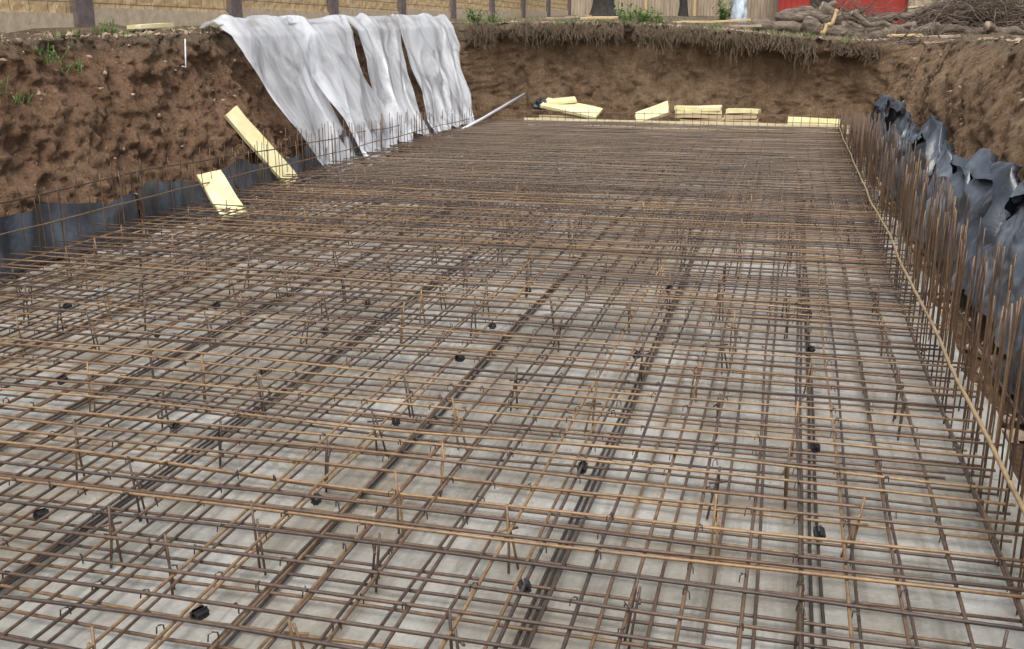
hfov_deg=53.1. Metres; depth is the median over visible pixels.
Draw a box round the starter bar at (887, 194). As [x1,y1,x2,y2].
[881,148,894,245]
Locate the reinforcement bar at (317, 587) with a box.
[264,235,619,648]
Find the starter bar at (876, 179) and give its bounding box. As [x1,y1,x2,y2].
[872,144,878,223]
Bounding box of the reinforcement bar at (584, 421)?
[0,366,995,459]
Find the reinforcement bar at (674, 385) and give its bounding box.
[0,326,983,409]
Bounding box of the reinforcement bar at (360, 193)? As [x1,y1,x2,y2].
[283,144,490,222]
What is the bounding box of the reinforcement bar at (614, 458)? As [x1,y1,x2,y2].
[0,393,997,495]
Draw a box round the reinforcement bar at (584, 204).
[233,189,877,218]
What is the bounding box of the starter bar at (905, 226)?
[898,173,910,290]
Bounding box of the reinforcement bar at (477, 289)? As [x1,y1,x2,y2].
[0,258,931,318]
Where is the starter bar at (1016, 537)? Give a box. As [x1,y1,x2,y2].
[1010,480,1023,576]
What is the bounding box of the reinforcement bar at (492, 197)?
[431,142,590,231]
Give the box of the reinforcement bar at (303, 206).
[199,134,503,245]
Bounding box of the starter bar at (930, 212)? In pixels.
[924,176,933,268]
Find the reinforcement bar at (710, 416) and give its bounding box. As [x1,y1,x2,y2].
[3,351,979,440]
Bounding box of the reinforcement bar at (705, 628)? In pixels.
[701,275,761,644]
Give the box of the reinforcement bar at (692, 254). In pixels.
[675,206,714,292]
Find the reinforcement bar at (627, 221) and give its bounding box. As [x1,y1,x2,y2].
[243,204,883,232]
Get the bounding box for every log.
[751,18,842,33]
[775,9,860,24]
[780,0,836,12]
[800,16,896,38]
[818,1,893,25]
[841,20,916,30]
[851,11,911,27]
[878,0,943,20]
[883,22,940,37]
[926,24,985,34]
[953,9,1023,24]
[983,21,1023,35]
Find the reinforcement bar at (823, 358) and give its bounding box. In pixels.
[0,297,969,368]
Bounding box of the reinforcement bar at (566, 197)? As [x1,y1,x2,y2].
[254,183,880,210]
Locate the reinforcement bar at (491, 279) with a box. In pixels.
[26,251,931,307]
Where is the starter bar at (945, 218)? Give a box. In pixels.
[935,182,949,287]
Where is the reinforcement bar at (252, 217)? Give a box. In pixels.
[136,143,461,256]
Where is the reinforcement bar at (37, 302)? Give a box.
[0,228,237,316]
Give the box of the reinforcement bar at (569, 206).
[237,192,891,220]
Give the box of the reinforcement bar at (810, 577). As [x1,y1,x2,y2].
[804,289,814,648]
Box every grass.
[0,15,957,41]
[43,15,897,41]
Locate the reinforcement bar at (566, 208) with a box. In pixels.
[235,192,880,222]
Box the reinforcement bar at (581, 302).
[94,270,915,324]
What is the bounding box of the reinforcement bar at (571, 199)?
[251,186,886,212]
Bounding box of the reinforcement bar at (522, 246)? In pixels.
[118,224,912,265]
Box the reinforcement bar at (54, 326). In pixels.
[0,219,320,349]
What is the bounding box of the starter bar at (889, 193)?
[883,149,892,254]
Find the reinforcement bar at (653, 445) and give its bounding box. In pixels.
[0,381,989,477]
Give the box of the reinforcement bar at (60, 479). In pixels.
[0,471,1018,594]
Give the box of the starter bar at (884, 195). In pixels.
[879,163,887,241]
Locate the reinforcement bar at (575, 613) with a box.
[561,212,726,648]
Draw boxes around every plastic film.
[200,14,360,175]
[279,14,397,164]
[339,13,432,145]
[389,13,474,135]
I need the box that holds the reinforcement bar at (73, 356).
[0,211,392,390]
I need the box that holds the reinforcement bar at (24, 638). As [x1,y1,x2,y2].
[0,632,81,648]
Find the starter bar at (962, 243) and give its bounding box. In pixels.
[948,191,969,348]
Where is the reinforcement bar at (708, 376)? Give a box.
[0,318,977,397]
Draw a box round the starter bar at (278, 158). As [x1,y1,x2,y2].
[278,141,280,190]
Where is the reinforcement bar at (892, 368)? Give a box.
[854,235,975,646]
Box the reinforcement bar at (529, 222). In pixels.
[247,208,872,239]
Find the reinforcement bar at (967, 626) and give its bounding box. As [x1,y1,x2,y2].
[856,231,975,648]
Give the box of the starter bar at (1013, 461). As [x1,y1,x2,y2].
[997,385,1023,566]
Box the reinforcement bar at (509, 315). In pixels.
[2,280,918,342]
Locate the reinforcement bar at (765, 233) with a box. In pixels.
[756,150,779,297]
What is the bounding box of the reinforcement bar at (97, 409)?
[0,248,392,466]
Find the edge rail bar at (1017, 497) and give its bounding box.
[838,124,1023,514]
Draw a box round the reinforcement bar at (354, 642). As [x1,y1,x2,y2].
[0,584,419,648]
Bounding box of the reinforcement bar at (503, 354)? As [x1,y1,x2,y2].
[4,314,958,388]
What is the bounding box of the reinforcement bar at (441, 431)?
[0,383,944,479]
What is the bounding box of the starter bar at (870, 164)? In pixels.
[866,124,874,208]
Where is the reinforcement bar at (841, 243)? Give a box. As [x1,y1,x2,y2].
[823,152,850,292]
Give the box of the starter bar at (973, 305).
[965,256,979,379]
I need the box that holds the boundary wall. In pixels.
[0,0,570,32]
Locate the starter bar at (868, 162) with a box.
[865,138,871,196]
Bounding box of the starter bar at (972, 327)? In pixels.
[958,250,986,410]
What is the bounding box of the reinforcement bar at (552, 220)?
[189,203,898,236]
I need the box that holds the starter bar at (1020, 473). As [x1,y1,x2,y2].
[1017,447,1023,491]
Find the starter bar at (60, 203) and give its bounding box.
[57,180,63,233]
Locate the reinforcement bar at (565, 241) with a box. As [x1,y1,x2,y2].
[130,219,896,257]
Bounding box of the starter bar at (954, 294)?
[947,224,964,353]
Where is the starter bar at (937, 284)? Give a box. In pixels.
[927,212,945,369]
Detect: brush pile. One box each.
[781,0,957,37]
[840,0,1022,66]
[872,0,1023,37]
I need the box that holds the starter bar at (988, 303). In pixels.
[977,240,999,399]
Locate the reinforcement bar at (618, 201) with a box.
[578,139,683,238]
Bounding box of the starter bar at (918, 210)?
[912,169,921,273]
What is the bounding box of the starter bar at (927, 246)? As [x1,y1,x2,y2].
[920,207,932,314]
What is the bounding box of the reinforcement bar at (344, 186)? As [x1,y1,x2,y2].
[267,134,491,213]
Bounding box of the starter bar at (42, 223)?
[38,194,48,263]
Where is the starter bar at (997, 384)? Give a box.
[980,309,1007,498]
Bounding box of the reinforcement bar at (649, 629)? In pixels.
[643,259,741,648]
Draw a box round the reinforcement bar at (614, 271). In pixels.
[114,241,900,287]
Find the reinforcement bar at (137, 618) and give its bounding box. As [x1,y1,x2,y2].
[103,230,566,648]
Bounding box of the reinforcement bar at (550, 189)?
[503,131,637,223]
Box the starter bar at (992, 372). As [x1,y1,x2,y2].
[978,306,1003,493]
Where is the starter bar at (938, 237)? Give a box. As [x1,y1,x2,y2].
[930,180,944,308]
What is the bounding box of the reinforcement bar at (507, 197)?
[446,142,600,231]
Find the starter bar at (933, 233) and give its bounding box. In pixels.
[924,192,937,314]
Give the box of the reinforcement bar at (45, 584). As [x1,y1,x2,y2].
[0,212,548,619]
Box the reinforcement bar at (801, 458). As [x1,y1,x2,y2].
[799,244,803,648]
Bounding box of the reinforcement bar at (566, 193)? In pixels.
[269,181,883,206]
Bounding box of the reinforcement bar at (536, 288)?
[70,259,912,313]
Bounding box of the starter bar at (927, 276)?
[919,218,934,346]
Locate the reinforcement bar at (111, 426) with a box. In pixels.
[0,217,468,495]
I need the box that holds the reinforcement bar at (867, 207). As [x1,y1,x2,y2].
[841,137,886,252]
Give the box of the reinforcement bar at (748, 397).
[0,334,951,412]
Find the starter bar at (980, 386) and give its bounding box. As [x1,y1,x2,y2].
[967,296,994,469]
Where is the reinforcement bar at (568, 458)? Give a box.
[0,403,1015,506]
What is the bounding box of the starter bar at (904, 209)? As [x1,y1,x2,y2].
[896,174,908,282]
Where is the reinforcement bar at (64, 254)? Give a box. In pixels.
[0,222,168,274]
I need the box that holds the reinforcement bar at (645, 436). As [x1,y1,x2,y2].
[2,373,980,466]
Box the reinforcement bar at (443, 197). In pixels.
[369,135,571,234]
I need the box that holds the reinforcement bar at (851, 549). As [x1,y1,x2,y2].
[819,208,863,648]
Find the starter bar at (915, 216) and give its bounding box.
[910,160,921,267]
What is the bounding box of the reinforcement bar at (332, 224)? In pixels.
[245,145,518,260]
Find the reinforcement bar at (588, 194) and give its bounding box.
[258,183,878,207]
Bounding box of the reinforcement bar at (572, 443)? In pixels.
[0,388,1010,491]
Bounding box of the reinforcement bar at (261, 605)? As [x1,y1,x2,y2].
[219,280,560,648]
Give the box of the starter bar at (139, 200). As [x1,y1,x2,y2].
[136,172,143,240]
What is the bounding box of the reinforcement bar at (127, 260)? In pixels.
[0,202,294,304]
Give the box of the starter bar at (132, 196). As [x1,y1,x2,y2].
[129,166,136,236]
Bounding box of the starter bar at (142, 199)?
[140,176,145,233]
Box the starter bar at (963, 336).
[948,256,974,438]
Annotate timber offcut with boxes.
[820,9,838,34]
[907,2,977,8]
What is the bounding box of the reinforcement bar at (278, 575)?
[211,207,625,645]
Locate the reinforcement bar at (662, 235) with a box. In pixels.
[209,213,880,245]
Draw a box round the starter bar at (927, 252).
[916,199,935,336]
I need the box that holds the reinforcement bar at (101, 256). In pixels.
[0,210,235,289]
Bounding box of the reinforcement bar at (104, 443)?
[0,210,490,506]
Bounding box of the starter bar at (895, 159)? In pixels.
[892,133,897,189]
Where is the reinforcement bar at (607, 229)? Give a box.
[247,211,885,242]
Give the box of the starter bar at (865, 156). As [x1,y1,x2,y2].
[861,131,867,192]
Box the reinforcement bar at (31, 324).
[0,189,382,337]
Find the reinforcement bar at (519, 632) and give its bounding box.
[512,282,681,644]
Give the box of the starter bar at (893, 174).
[889,131,896,215]
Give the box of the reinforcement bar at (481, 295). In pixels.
[0,263,945,325]
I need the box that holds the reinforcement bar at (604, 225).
[248,208,890,238]
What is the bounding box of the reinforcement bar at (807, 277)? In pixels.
[801,169,809,310]
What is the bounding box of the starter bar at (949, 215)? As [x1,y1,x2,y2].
[936,188,952,320]
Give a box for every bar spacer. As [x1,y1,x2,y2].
[32,508,49,519]
[57,375,68,384]
[63,303,71,308]
[170,423,180,431]
[190,605,209,619]
[212,302,220,309]
[259,367,267,374]
[311,492,321,505]
[392,415,399,425]
[454,355,464,361]
[488,322,495,328]
[518,578,531,592]
[577,461,587,474]
[806,345,815,351]
[810,440,820,452]
[813,525,825,541]
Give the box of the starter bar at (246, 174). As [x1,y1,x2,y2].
[244,148,247,200]
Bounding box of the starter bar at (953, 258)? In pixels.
[942,223,959,355]
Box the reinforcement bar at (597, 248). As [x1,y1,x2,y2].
[173,225,893,263]
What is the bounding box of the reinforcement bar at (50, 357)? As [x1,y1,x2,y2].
[0,207,385,380]
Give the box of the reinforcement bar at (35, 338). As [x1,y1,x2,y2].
[0,230,297,353]
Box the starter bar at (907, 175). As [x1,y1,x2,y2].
[899,143,909,241]
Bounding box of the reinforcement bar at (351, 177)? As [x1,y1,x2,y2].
[268,126,505,205]
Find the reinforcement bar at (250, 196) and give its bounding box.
[130,133,455,234]
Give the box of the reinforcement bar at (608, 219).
[248,203,881,231]
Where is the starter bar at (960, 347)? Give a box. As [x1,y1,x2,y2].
[952,264,974,397]
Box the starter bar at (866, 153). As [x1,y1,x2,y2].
[862,120,869,196]
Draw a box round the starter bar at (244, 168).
[242,139,246,203]
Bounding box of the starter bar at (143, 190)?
[139,159,146,230]
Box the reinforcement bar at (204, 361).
[0,345,633,402]
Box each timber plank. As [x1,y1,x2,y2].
[545,15,591,19]
[580,16,618,19]
[674,19,750,22]
[730,25,761,26]
[887,34,922,36]
[917,35,960,38]
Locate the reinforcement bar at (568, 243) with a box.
[183,224,884,259]
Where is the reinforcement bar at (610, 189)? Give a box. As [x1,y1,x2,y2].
[567,140,668,227]
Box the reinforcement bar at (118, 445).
[0,204,508,521]
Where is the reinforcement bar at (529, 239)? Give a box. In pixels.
[137,219,907,259]
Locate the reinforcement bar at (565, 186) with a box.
[282,176,873,198]
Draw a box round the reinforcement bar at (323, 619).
[0,570,536,648]
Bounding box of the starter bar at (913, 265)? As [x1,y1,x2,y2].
[908,192,922,314]
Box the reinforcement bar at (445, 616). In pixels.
[424,209,685,648]
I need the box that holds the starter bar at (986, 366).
[971,297,994,476]
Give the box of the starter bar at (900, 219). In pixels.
[894,164,907,283]
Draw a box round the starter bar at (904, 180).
[898,143,906,235]
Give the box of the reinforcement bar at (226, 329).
[0,261,355,448]
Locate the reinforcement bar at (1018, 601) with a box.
[875,237,1023,620]
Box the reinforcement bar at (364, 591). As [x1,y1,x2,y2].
[320,204,661,648]
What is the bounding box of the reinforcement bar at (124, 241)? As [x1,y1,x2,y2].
[0,178,320,280]
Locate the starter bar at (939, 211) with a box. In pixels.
[925,192,943,336]
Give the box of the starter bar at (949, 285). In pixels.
[941,215,956,367]
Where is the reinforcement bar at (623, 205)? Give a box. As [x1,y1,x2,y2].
[257,191,910,217]
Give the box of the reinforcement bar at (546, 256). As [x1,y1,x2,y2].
[160,234,896,275]
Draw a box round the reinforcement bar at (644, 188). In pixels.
[608,139,689,226]
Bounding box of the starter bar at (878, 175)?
[873,137,881,226]
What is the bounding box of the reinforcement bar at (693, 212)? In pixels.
[660,141,735,268]
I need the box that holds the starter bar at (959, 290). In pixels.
[953,219,968,359]
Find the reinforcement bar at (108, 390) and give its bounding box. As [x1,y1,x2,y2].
[0,188,487,447]
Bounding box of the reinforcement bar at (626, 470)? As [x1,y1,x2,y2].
[0,407,1010,515]
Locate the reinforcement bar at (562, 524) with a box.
[0,452,1020,582]
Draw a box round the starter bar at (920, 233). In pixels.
[914,177,928,278]
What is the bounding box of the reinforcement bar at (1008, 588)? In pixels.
[0,474,1023,591]
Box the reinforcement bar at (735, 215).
[723,148,756,255]
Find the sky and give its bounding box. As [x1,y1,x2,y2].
[615,0,1014,20]
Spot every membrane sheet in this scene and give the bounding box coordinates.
[0,192,141,278]
[137,168,241,230]
[230,152,305,200]
[304,122,413,178]
[415,118,461,138]
[866,94,894,143]
[870,97,892,163]
[877,100,911,180]
[883,118,918,198]
[897,112,947,210]
[901,140,969,245]
[933,148,1022,273]
[951,180,1023,354]
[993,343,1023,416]
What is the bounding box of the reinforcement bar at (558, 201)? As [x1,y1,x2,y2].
[246,188,888,213]
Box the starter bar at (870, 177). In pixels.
[868,154,873,204]
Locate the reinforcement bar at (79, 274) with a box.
[0,240,179,303]
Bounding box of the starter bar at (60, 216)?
[56,183,66,260]
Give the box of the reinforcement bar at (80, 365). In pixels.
[0,219,391,407]
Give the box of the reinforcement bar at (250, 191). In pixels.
[117,135,438,231]
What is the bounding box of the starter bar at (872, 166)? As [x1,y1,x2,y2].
[868,136,876,210]
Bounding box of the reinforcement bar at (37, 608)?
[0,221,541,635]
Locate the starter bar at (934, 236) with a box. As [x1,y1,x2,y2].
[921,177,943,322]
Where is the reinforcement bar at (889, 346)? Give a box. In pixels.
[0,283,941,350]
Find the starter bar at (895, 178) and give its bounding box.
[890,135,899,229]
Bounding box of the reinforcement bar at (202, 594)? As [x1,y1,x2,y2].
[145,242,570,648]
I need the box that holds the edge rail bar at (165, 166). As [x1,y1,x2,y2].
[0,125,399,203]
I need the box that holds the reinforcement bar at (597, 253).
[108,226,910,269]
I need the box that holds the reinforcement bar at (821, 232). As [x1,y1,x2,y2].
[809,149,827,283]
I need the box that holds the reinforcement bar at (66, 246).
[2,218,159,265]
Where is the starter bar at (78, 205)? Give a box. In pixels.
[74,170,83,255]
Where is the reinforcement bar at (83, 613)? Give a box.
[38,225,553,648]
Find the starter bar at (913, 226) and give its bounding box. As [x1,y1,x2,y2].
[906,167,920,290]
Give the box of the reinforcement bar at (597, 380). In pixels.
[62,333,952,409]
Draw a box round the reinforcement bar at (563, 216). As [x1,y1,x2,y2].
[199,199,890,230]
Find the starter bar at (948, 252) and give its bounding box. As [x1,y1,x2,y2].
[940,196,956,335]
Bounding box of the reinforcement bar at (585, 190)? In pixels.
[280,178,873,201]
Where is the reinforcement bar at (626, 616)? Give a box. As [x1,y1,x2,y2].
[615,206,747,648]
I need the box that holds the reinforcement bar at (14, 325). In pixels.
[0,211,311,331]
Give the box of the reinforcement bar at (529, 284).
[75,257,911,307]
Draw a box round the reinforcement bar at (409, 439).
[207,287,553,648]
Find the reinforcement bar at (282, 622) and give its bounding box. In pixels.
[257,231,624,648]
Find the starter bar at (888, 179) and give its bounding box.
[882,143,891,231]
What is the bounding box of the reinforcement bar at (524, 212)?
[454,144,625,260]
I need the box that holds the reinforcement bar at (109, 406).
[0,221,445,465]
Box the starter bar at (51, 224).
[46,194,56,261]
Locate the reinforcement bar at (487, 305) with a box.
[0,272,942,334]
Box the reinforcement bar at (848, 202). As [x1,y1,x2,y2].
[830,143,861,245]
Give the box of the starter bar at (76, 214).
[72,184,81,256]
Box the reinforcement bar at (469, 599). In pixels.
[438,249,672,648]
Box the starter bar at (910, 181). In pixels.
[903,140,915,247]
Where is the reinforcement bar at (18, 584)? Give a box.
[0,224,523,599]
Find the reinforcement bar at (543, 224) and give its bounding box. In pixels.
[175,207,890,239]
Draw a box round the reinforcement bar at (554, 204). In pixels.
[506,141,639,236]
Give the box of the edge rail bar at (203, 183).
[0,114,484,235]
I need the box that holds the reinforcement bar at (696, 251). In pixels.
[674,174,731,304]
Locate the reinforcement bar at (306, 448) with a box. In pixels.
[0,414,1015,525]
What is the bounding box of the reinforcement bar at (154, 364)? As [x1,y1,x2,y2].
[68,261,351,409]
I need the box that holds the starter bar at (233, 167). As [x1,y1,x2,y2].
[232,147,235,193]
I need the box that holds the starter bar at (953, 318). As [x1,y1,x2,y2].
[941,239,962,404]
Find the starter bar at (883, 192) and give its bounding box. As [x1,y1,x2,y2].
[878,150,888,240]
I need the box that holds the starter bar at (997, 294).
[989,250,1002,352]
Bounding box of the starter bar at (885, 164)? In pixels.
[881,122,890,208]
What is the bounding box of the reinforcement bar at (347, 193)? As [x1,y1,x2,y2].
[247,140,489,229]
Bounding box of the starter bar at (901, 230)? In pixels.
[895,175,906,297]
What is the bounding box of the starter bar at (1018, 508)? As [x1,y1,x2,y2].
[1015,475,1023,531]
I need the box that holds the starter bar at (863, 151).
[859,117,866,192]
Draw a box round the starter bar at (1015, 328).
[991,297,1021,483]
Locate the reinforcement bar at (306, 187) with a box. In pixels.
[211,139,457,218]
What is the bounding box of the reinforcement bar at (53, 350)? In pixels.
[0,213,371,374]
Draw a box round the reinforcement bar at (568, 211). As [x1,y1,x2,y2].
[237,196,893,226]
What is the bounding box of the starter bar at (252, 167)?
[250,144,255,198]
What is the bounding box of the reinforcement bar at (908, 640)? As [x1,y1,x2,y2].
[831,202,910,644]
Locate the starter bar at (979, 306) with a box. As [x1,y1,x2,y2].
[971,256,988,355]
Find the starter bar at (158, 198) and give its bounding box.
[156,172,161,233]
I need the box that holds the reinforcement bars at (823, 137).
[257,119,879,245]
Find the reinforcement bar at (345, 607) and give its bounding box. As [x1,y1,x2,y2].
[312,211,654,648]
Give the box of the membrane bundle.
[531,98,546,109]
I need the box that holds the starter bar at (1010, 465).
[1002,402,1020,511]
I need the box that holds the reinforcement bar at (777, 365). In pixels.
[0,305,954,379]
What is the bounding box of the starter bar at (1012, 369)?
[997,293,1023,496]
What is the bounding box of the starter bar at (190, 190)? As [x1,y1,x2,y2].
[188,166,193,217]
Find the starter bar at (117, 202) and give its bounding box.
[115,172,121,240]
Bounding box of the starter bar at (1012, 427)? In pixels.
[994,337,1023,536]
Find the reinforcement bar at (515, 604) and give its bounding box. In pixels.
[493,192,719,648]
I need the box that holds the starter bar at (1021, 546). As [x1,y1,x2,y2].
[1019,530,1023,558]
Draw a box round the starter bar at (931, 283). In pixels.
[923,217,938,357]
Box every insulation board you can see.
[126,23,172,28]
[197,170,246,218]
[224,106,297,187]
[539,114,584,118]
[540,98,602,118]
[545,96,576,104]
[635,101,669,120]
[674,105,721,110]
[675,110,721,114]
[675,114,722,118]
[680,117,725,122]
[724,113,757,118]
[725,118,758,122]
[726,108,760,113]
[787,116,839,124]
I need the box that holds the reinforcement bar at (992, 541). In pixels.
[871,232,1023,626]
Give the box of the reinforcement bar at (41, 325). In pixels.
[0,192,376,341]
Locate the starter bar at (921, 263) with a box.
[913,219,926,321]
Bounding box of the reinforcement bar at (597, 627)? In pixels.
[589,241,724,648]
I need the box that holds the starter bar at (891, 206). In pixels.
[885,163,896,259]
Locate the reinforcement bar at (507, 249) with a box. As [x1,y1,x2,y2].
[108,227,912,271]
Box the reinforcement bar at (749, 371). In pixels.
[0,311,976,392]
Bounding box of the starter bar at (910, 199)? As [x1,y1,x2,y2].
[904,155,914,255]
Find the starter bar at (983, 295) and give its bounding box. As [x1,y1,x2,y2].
[961,285,985,453]
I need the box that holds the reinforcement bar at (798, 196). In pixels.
[798,131,800,229]
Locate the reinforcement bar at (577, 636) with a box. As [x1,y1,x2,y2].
[0,557,671,648]
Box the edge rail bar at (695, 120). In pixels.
[491,115,839,124]
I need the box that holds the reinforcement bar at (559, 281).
[90,252,913,303]
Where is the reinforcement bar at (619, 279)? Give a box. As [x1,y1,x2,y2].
[107,247,912,296]
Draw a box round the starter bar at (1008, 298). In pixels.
[985,290,1010,471]
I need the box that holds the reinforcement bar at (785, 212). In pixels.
[784,142,788,247]
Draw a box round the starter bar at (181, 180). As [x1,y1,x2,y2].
[180,154,185,226]
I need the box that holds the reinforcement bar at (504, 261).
[76,236,915,286]
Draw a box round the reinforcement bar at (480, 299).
[0,266,944,329]
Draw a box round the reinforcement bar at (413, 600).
[380,246,648,648]
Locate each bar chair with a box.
[12,268,20,292]
[15,313,25,356]
[23,284,29,323]
[25,277,35,309]
[53,294,63,330]
[65,247,71,275]
[70,421,85,480]
[79,259,89,291]
[86,310,100,353]
[86,361,95,411]
[87,626,95,648]
[93,238,100,267]
[100,505,122,567]
[102,283,111,322]
[128,463,148,522]
[135,269,146,307]
[138,244,141,269]
[143,292,146,330]
[147,341,153,378]
[158,533,175,594]
[159,384,170,428]
[170,236,175,264]
[181,253,190,282]
[201,354,208,399]
[203,310,216,345]
[214,420,221,466]
[228,271,235,300]
[237,292,241,327]
[244,253,252,287]
[250,500,266,574]
[256,371,266,418]
[273,272,281,306]
[282,267,293,295]
[284,619,308,648]
[300,309,312,343]
[317,289,328,320]
[324,438,331,491]
[330,240,338,266]
[340,273,345,300]
[344,219,352,243]
[367,410,386,451]
[371,533,380,592]
[388,253,392,287]
[394,469,403,537]
[400,301,404,342]
[402,369,413,417]
[419,287,426,323]
[431,234,436,263]
[434,275,445,309]
[439,442,448,496]
[448,608,464,648]
[451,397,467,450]
[463,261,469,290]
[470,296,476,335]
[480,278,489,315]
[496,233,504,260]
[498,504,518,573]
[509,367,522,410]
[525,246,532,275]
[525,263,528,296]
[549,292,554,330]
[552,316,565,351]
[568,233,574,262]
[584,269,591,299]
[584,381,601,433]
[600,255,609,285]
[623,578,641,648]
[627,293,630,332]
[638,340,648,380]
[655,266,664,294]
[666,272,670,310]
[675,224,683,250]
[681,235,687,266]
[686,217,691,243]
[690,361,699,401]
[706,466,726,519]
[709,493,721,555]
[713,393,720,438]
[715,327,727,373]
[716,275,721,300]
[718,286,723,320]
[723,262,725,290]
[727,309,736,351]
[735,243,741,275]
[780,284,790,317]
[781,246,790,275]
[781,447,790,508]
[784,302,790,338]
[787,220,794,248]
[790,401,801,456]
[794,585,806,648]
[796,256,804,288]
[802,357,815,400]
[806,313,811,355]
[840,496,867,557]
[872,278,880,312]
[879,315,890,355]
[892,367,900,421]
[897,393,908,440]
[1001,630,1008,648]
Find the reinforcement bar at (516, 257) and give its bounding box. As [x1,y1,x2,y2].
[79,235,911,279]
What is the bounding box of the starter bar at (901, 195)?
[896,140,906,237]
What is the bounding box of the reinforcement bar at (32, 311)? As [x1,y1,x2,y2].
[0,191,356,323]
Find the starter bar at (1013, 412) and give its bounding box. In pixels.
[1006,356,1023,468]
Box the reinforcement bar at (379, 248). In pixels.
[318,205,459,281]
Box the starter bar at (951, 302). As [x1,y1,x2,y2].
[938,225,962,392]
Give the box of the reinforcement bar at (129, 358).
[0,212,424,423]
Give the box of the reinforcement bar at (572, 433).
[0,375,995,471]
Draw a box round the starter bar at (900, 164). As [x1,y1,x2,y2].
[893,140,903,230]
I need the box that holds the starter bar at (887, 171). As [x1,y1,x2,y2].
[883,130,892,211]
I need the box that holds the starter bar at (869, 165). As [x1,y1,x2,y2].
[865,131,872,204]
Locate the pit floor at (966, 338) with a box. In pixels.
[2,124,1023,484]
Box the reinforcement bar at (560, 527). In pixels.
[0,461,1023,581]
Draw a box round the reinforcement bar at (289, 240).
[219,203,376,270]
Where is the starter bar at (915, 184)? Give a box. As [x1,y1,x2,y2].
[910,157,919,235]
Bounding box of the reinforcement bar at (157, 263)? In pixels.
[1,218,280,321]
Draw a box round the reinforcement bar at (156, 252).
[106,192,325,269]
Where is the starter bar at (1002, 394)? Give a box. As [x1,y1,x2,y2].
[985,303,1012,513]
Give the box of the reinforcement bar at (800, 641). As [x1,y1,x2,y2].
[795,216,802,648]
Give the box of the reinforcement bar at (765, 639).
[0,533,847,648]
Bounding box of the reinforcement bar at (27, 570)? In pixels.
[0,270,455,591]
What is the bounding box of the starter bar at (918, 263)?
[911,210,925,325]
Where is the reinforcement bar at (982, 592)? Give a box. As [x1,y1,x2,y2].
[0,476,1023,598]
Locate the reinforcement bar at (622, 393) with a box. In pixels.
[0,337,973,422]
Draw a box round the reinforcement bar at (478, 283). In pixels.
[10,253,929,311]
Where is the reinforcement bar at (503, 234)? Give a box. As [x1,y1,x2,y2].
[144,216,903,254]
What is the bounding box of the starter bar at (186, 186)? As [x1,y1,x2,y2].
[185,167,187,205]
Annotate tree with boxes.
[589,0,616,16]
[678,0,688,15]
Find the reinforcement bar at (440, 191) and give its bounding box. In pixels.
[365,131,568,225]
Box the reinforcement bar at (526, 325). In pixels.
[0,291,944,357]
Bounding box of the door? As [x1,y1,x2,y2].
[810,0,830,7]
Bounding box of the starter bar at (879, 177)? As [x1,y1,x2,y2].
[874,136,883,228]
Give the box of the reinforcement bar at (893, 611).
[0,499,1023,630]
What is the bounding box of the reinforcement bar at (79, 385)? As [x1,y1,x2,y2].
[0,186,478,426]
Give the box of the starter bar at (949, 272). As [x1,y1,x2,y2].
[942,207,955,341]
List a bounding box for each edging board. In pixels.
[524,118,702,128]
[704,122,848,133]
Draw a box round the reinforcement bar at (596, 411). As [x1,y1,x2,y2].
[0,355,1001,445]
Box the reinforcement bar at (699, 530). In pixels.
[1,444,1023,567]
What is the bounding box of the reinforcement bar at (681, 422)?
[0,360,966,451]
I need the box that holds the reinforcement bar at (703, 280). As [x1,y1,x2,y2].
[104,245,897,290]
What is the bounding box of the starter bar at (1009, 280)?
[983,265,1011,461]
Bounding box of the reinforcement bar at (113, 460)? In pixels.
[0,214,503,533]
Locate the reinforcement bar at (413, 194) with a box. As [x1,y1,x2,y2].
[342,131,559,227]
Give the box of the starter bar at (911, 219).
[906,162,917,263]
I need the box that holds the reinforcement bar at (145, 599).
[85,216,581,648]
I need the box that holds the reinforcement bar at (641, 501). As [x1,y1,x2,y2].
[0,431,1011,542]
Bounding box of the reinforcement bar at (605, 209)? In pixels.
[554,139,680,260]
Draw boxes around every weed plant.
[0,75,9,93]
[11,90,32,103]
[34,41,68,63]
[59,57,82,72]
[90,16,117,34]
[461,5,484,21]
[483,9,499,22]
[614,1,638,19]
[616,10,635,21]
[630,6,654,23]
[637,9,655,22]
[645,10,666,23]
[713,0,733,22]
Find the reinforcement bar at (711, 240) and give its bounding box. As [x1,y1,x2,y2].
[689,149,747,294]
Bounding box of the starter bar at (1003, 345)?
[991,253,1016,439]
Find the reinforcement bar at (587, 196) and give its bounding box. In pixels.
[543,146,650,231]
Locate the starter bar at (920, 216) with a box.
[916,159,926,254]
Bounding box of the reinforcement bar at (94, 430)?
[0,249,409,485]
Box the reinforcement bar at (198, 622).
[0,594,366,648]
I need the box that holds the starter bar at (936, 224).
[926,186,940,326]
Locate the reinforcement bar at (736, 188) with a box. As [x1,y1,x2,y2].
[724,134,755,225]
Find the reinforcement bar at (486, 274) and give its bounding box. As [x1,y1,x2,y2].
[31,246,917,301]
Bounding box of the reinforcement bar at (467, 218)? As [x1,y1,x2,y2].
[382,150,583,266]
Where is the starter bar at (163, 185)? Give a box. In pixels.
[162,152,167,226]
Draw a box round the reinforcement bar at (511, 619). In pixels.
[0,545,728,648]
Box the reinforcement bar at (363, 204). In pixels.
[270,141,516,242]
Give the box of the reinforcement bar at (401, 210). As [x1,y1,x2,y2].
[323,142,547,246]
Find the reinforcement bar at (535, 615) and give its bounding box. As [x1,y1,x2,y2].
[520,282,684,645]
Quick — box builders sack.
[731,0,747,23]
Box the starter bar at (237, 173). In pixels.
[235,152,239,198]
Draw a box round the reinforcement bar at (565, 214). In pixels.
[203,198,884,228]
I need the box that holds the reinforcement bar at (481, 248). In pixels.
[425,158,611,289]

